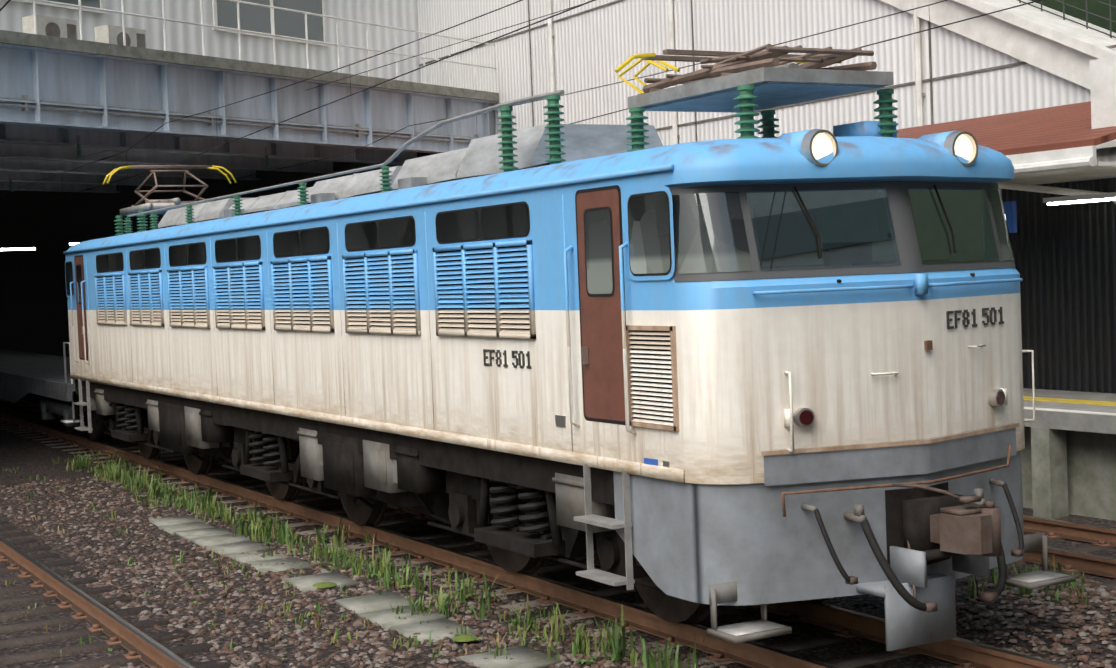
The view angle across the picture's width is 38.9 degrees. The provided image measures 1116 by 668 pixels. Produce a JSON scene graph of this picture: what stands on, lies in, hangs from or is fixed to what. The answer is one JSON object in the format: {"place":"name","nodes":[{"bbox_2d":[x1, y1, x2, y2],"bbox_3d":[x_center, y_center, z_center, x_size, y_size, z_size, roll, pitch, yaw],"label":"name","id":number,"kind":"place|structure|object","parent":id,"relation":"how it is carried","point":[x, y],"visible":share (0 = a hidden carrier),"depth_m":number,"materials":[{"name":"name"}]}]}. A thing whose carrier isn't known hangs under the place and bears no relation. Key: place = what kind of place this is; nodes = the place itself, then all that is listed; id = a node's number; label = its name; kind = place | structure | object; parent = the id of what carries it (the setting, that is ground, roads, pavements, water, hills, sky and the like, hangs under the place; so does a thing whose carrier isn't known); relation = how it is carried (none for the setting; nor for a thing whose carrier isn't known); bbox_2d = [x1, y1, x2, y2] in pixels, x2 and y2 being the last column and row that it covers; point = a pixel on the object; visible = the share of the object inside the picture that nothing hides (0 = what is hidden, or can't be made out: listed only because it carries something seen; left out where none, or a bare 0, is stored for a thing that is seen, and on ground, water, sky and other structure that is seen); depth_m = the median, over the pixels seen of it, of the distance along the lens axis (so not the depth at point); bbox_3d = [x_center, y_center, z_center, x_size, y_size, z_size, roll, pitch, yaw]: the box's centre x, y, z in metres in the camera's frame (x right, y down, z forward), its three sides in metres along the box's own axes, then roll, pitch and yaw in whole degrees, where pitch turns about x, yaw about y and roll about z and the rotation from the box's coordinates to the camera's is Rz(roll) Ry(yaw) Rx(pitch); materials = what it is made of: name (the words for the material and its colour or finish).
{"place":"outdoors","nodes":[
{"label":"outdoors","id":0,"kind":"place"},
{"bbox_2d":[0,243,77,250],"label":"fluorescent lights","id":1,"kind":"object","parent":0,"point":[6,249],"visible":0.38,"depth_m":35.32},
{"bbox_2d":[0,520,233,667],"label":"ties","id":2,"kind":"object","parent":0,"point":[150,651],"depth_m":12.97,"materials":[{"name":"wood"}]},
{"bbox_2d":[75,379,833,623],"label":"locomotive bogies","id":3,"kind":"object","parent":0,"point":[514,513],"visible":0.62,"depth_m":14.20,"materials":[{"name":"black metal"}]},
{"bbox_2d":[65,136,1024,483],"bbox_3d":[-2.256,-0.353,18.046,2.800,2.190,18.501,-4,2,-29],"label":"loco body shell","id":4,"kind":"object","parent":3,"relation":"on","point":[741,348],"visible":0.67,"depth_m":10.57},
{"bbox_2d":[102,44,898,235],"bbox_3d":[-2.329,-1.887,17.981,2.054,1.221,16.880,-4,2,-29],"label":"roof equipment","id":5,"kind":"object","parent":4,"relation":"on","point":[744,86],"visible":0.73,"depth_m":12.31,"materials":[{"name":"grey metal"}]},
{"bbox_2d":[65,129,1019,589],"bbox_3d":[-2.115,0.051,17.697,2.940,2.955,17.881,-4,2,-29],"label":"locomotive","id":6,"kind":"object","parent":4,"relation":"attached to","point":[715,231],"visible":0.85,"depth_m":10.49,"materials":[{"name":"metal"}]},
{"bbox_2d":[613,427,1023,605],"bbox_3d":[1.966,1.147,10.714,2.750,0.930,1.564,-4,2,-29],"label":"front skirt","id":7,"kind":"object","parent":4,"relation":"attached to","point":[691,542],"visible":0.67,"depth_m":9.92,"materials":[{"name":"grey metal"}]},
{"bbox_2d":[707,478,1074,650],"bbox_3d":[2.382,1.422,10.006,2.860,1.021,0.952,-4,2,-29],"label":"locomotive coupler","id":8,"kind":"object","parent":7,"relation":"attached to","point":[920,606],"visible":1,"depth_m":9.82,"materials":[{"name":"grey metal"}]},
{"bbox_2d":[750,189,984,268],"bbox_3d":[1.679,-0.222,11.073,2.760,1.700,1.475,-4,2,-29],"label":"windshield","id":9,"kind":"object","parent":4,"relation":"in","point":[880,208],"depth_m":11.84,"materials":[{"name":"black glass"}]},
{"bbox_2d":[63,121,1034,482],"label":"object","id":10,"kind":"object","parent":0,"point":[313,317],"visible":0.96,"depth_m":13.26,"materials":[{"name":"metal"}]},
{"bbox_2d":[0,391,1115,667],"bbox_3d":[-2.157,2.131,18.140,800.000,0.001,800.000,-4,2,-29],"label":"ballast","id":11,"kind":"structure","parent":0,"point":[26,459],"depth_m":14.36,"materials":[{"name":"gravel"}]},
{"bbox_2d":[0,152,434,356],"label":"tunnel interior","id":12,"kind":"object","parent":11,"relation":"on","point":[33,307],"depth_m":44.65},
{"bbox_2d":[0,43,496,192],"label":"bridge girders","id":13,"kind":"object","parent":12,"relation":"on","point":[37,144],"visible":0.79,"depth_m":30.18,"materials":[{"name":"grey metal"}]},
{"bbox_2d":[0,30,498,101],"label":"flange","id":14,"kind":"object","parent":12,"relation":"on","point":[59,43],"depth_m":28.16,"materials":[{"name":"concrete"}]},
{"bbox_2d":[22,15,146,47],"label":"air conditioning units","id":15,"kind":"object","parent":14,"relation":"on","point":[66,28],"visible":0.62,"depth_m":26.39},
{"bbox_2d":[0,0,420,82],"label":"building wall","id":16,"kind":"structure","parent":14,"relation":"on","point":[187,38],"depth_m":34.60,"materials":[{"name":"white metal"}]},
{"bbox_2d":[11,0,327,46],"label":"building windows","id":17,"kind":"structure","parent":16,"relation":"in","point":[255,18],"depth_m":34.25,"materials":[{"name":"glass"}]},
{"bbox_2d":[0,0,1041,219],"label":"catenary wires","id":18,"kind":"object","parent":16,"relation":"attached to","point":[8,1],"visible":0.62,"depth_m":19.13,"materials":[{"name":"grey metal"}]},
{"bbox_2d":[31,0,495,89],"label":"bridge railing","id":19,"kind":"object","parent":14,"relation":"on","point":[201,24],"visible":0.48,"depth_m":29.43,"materials":[{"name":"white metal"}]},
{"bbox_2d":[149,515,560,667],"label":"concrete slabs","id":20,"kind":"structure","parent":11,"relation":"on","point":[201,533],"depth_m":13.43,"materials":[{"name":"concrete"}]},
{"bbox_2d":[313,582,477,641],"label":"moss patches","id":21,"kind":"object","parent":20,"relation":"on","point":[463,638],"visible":1,"depth_m":11.87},
{"bbox_2d":[0,399,1075,667],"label":"railway track","id":22,"kind":"structure","parent":11,"relation":"on","point":[852,625],"depth_m":13.13,"materials":[{"name":"metal"}]},
{"bbox_2d":[0,342,110,440],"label":"flat wagon","id":23,"kind":"object","parent":22,"relation":"on","point":[23,375],"visible":0.5,"depth_m":28.80,"materials":[{"name":"grey paint"}]},
{"bbox_2d":[0,471,1115,667],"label":"loose ballast stones","id":24,"kind":"object","parent":11,"relation":"on","point":[1104,594],"visible":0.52,"depth_m":12.79,"materials":[{"name":"gravel"}]},
{"bbox_2d":[0,0,1115,232],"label":"pipes","id":25,"kind":"object","parent":11,"relation":"on","point":[1010,216],"visible":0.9,"depth_m":27.53,"materials":[{"name":"grey metal"}]},
{"bbox_2d":[2,446,1115,667],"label":"grass and weeds","id":26,"kind":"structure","parent":11,"relation":"on","point":[111,472],"depth_m":14.04,"materials":[{"name":"green plant"}]},
{"bbox_2d":[79,413,1115,667],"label":"ballast mound","id":27,"kind":"object","parent":11,"relation":"on","point":[983,635],"visible":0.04,"depth_m":11.40,"materials":[{"name":"brown gravel"}]},
{"bbox_2d":[1021,388,1115,520],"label":"platform","id":28,"kind":"structure","parent":11,"relation":"on","point":[1068,455],"depth_m":16.40,"materials":[{"name":"concrete"}]},
{"bbox_2d":[998,56,1115,205],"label":"platform canopy","id":29,"kind":"object","parent":28,"relation":"on","point":[1033,171],"visible":0.19,"depth_m":16.26,"materials":[{"name":"white metal"}]},
{"bbox_2d":[897,101,1115,155],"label":"canopy roof","id":30,"kind":"structure","parent":29,"relation":"on","point":[1049,128],"depth_m":18.04,"materials":[{"name":"red metal"}]},
{"bbox_2d":[999,178,1115,393],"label":"dark corrugated wall","id":31,"kind":"structure","parent":28,"relation":"on","point":[1065,260],"depth_m":18.55,"materials":[{"name":"black metal"}]},
{"bbox_2d":[1030,0,1115,32],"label":"hillside","id":32,"kind":"structure","parent":11,"relation":"on","point":[1097,8],"depth_m":25.70,"materials":[{"name":"green plant"}]},
{"bbox_2d":[417,0,1115,161],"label":"corrugated wall","id":33,"kind":"structure","parent":0,"point":[595,48],"depth_m":28.34,"materials":[{"name":"white metal"}]},
{"bbox_2d":[419,0,1115,141],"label":"overhead wires","id":34,"kind":"object","parent":33,"relation":"attached to","point":[931,79],"visible":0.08,"depth_m":26.83,"materials":[{"name":"black metal"}]},
{"bbox_2d":[880,0,1115,89],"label":"stair building fascia","id":35,"kind":"structure","parent":33,"relation":"attached to","point":[1066,49],"depth_m":21.61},
{"bbox_2d":[1017,0,1115,37],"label":"chain fence","id":36,"kind":"object","parent":35,"relation":"attached to","point":[1087,12],"depth_m":21.46,"materials":[{"name":"grey"}]},
{"bbox_2d":[996,515,1115,588],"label":"track","id":37,"kind":"structure","parent":0,"point":[1077,559],"depth_m":14.53,"materials":[{"name":"metal"}]}
]}

